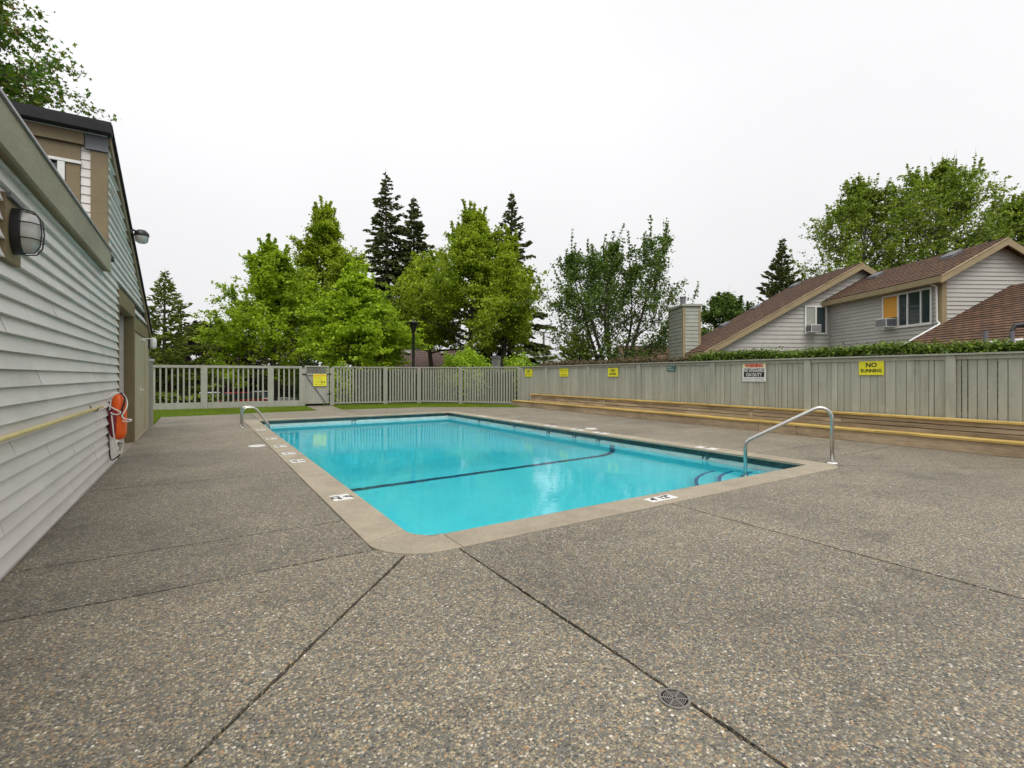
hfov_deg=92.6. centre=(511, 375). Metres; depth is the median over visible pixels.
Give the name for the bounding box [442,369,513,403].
laurel hedge
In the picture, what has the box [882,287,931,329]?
window
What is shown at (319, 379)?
gate sign
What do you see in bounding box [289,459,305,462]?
coping depth plate
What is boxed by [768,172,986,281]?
alder tree
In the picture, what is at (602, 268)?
cherry tree
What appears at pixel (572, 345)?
conifer
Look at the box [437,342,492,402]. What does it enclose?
lime shrub
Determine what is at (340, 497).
coping depth plate
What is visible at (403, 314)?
maple tree
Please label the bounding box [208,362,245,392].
rust shrub
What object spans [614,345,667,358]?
house
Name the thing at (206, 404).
picket fence
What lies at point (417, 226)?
fir tree
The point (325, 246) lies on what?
maple tree
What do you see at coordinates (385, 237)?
fir tree
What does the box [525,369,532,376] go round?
fence sign
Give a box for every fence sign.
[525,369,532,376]
[560,369,567,376]
[608,368,617,376]
[667,366,674,370]
[742,363,765,381]
[859,361,883,374]
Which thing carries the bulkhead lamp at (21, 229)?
attached to the pool house at (76, 331)
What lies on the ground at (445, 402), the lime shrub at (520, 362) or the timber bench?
the lime shrub at (520, 362)
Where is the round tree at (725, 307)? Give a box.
[655,291,758,335]
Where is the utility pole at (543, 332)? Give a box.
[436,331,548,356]
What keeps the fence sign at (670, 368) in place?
attached to the board fence at (836, 384)
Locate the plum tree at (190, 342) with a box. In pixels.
[152,319,268,392]
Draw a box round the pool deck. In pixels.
[0,406,1023,767]
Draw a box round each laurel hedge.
[348,368,442,403]
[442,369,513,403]
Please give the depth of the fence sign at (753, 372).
13.09 m
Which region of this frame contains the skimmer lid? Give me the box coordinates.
[248,444,265,446]
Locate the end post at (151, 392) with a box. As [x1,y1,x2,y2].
[149,359,153,426]
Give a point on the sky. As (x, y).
(733, 123)
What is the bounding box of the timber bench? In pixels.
[511,394,1023,457]
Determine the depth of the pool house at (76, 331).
5.05 m
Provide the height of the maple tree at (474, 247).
16.505 m
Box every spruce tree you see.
[146,271,237,402]
[752,236,803,306]
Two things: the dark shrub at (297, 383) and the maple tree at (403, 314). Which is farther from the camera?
the maple tree at (403, 314)
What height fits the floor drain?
0.027 m
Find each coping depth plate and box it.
[282,452,295,454]
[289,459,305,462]
[329,494,353,500]
[643,494,677,501]
[696,446,716,449]
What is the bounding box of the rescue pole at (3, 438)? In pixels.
[0,405,103,442]
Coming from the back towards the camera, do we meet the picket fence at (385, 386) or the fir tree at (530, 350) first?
the fir tree at (530, 350)
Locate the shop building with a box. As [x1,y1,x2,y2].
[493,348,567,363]
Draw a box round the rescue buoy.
[106,392,131,460]
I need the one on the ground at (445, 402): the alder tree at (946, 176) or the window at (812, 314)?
the alder tree at (946, 176)
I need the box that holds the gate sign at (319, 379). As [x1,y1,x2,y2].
[313,374,325,385]
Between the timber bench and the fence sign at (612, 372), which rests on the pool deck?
the timber bench
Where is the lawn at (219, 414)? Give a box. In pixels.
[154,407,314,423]
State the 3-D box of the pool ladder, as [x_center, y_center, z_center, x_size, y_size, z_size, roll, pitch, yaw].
[-7.137,1.574,13.634,0.792,1.453,0.642,0,0,-33]
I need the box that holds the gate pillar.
[490,356,506,371]
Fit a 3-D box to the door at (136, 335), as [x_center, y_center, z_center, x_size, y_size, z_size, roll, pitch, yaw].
[-8.355,0.212,10.870,0.035,2.315,1.220,0,0,-33]
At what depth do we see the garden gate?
22.82 m
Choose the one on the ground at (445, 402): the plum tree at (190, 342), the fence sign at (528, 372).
the plum tree at (190, 342)
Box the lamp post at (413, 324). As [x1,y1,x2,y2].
[406,318,420,372]
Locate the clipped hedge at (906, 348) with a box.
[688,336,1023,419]
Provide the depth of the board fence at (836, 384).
11.53 m
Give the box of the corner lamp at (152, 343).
[148,337,156,348]
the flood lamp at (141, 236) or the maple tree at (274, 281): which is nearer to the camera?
the flood lamp at (141, 236)
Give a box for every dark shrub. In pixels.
[244,365,267,391]
[295,356,323,405]
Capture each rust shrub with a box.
[151,354,180,402]
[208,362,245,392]
[259,356,297,397]
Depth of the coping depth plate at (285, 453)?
8.74 m
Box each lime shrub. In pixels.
[323,357,354,404]
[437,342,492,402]
[502,349,536,399]
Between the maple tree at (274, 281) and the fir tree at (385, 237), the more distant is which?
the fir tree at (385, 237)
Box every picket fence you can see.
[153,365,304,409]
[330,366,520,405]
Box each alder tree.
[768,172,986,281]
[845,151,1023,267]
[948,193,1023,252]
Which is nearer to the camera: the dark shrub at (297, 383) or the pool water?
the pool water
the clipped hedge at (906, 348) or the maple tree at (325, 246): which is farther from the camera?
the maple tree at (325, 246)
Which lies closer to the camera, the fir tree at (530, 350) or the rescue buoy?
the rescue buoy
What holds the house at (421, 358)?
on the ground at (445, 402)
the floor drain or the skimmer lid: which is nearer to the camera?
the floor drain
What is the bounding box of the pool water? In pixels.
[268,418,770,534]
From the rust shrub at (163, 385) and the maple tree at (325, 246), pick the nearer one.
the rust shrub at (163, 385)
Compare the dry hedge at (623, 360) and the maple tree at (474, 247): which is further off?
the maple tree at (474, 247)
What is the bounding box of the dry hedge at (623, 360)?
[538,354,693,366]
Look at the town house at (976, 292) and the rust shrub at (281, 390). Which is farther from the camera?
the rust shrub at (281, 390)
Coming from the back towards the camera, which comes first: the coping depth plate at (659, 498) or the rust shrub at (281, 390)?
the rust shrub at (281, 390)
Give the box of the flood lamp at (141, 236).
[130,229,149,243]
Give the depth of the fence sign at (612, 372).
17.82 m
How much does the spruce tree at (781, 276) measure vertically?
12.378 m
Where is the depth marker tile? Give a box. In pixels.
[700,456,711,460]
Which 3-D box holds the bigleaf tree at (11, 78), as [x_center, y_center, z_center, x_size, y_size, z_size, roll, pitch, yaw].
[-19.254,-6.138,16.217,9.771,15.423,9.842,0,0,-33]
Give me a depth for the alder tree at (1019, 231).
36.69 m
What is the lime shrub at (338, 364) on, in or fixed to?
on the ground at (445, 402)
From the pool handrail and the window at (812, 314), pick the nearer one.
the pool handrail
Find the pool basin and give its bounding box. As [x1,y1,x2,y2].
[261,413,797,470]
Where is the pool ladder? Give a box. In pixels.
[239,406,270,429]
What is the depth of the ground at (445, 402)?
25.70 m
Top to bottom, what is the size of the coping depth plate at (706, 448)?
0.007 m
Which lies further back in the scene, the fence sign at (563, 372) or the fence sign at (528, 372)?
the fence sign at (528, 372)
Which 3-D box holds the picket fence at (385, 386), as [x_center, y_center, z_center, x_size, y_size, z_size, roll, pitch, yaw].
[-4.092,0.507,24.079,9.111,1.885,1.762,0,0,-2]
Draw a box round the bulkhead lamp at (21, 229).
[0,191,44,267]
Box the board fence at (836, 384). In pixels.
[521,351,1023,421]
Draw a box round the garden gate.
[302,366,331,403]
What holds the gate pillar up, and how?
on the ground at (445, 402)
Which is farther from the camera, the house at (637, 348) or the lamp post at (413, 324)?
the house at (637, 348)
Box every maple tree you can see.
[187,233,351,400]
[249,195,376,404]
[281,257,432,372]
[375,198,551,350]
[384,251,498,370]
[467,223,543,372]
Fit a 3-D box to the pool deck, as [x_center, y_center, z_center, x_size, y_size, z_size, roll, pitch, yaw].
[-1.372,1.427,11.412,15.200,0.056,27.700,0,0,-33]
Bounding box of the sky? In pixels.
[0,0,1023,369]
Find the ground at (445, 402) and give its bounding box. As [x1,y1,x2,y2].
[322,402,511,405]
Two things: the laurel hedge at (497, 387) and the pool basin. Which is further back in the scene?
the laurel hedge at (497, 387)
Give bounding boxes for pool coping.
[243,411,837,555]
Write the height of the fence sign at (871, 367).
0.309 m
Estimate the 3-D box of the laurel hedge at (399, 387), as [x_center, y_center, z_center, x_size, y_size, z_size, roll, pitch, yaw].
[-6.487,0.799,27.487,5.588,2.490,1.351,0,0,2]
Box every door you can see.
[135,332,138,437]
[139,335,143,433]
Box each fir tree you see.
[358,172,425,372]
[377,198,446,366]
[473,191,555,365]
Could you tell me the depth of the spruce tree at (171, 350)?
27.26 m
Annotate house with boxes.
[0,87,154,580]
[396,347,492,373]
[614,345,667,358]
[667,237,1023,359]
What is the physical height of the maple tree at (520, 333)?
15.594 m
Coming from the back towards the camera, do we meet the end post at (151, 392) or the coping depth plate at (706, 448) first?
the end post at (151, 392)
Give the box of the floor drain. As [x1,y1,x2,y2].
[658,688,690,708]
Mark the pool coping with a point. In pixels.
(371, 526)
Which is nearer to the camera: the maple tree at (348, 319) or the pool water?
the pool water
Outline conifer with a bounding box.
[552,326,595,361]
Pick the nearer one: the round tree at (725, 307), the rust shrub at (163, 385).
the rust shrub at (163, 385)
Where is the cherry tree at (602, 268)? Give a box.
[513,215,699,365]
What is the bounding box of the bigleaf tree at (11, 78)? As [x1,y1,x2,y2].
[0,0,120,121]
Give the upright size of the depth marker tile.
0.068 m
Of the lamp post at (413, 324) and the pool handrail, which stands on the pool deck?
the pool handrail
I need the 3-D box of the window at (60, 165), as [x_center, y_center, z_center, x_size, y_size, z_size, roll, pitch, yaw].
[-6.909,-2.464,6.764,1.460,1.327,0.055,0,0,-33]
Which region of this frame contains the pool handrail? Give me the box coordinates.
[743,406,837,471]
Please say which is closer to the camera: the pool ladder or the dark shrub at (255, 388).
the pool ladder
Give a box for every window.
[47,155,81,179]
[804,306,826,333]
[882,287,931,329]
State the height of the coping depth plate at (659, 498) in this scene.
0.007 m
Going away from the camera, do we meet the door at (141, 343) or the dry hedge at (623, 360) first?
the door at (141, 343)

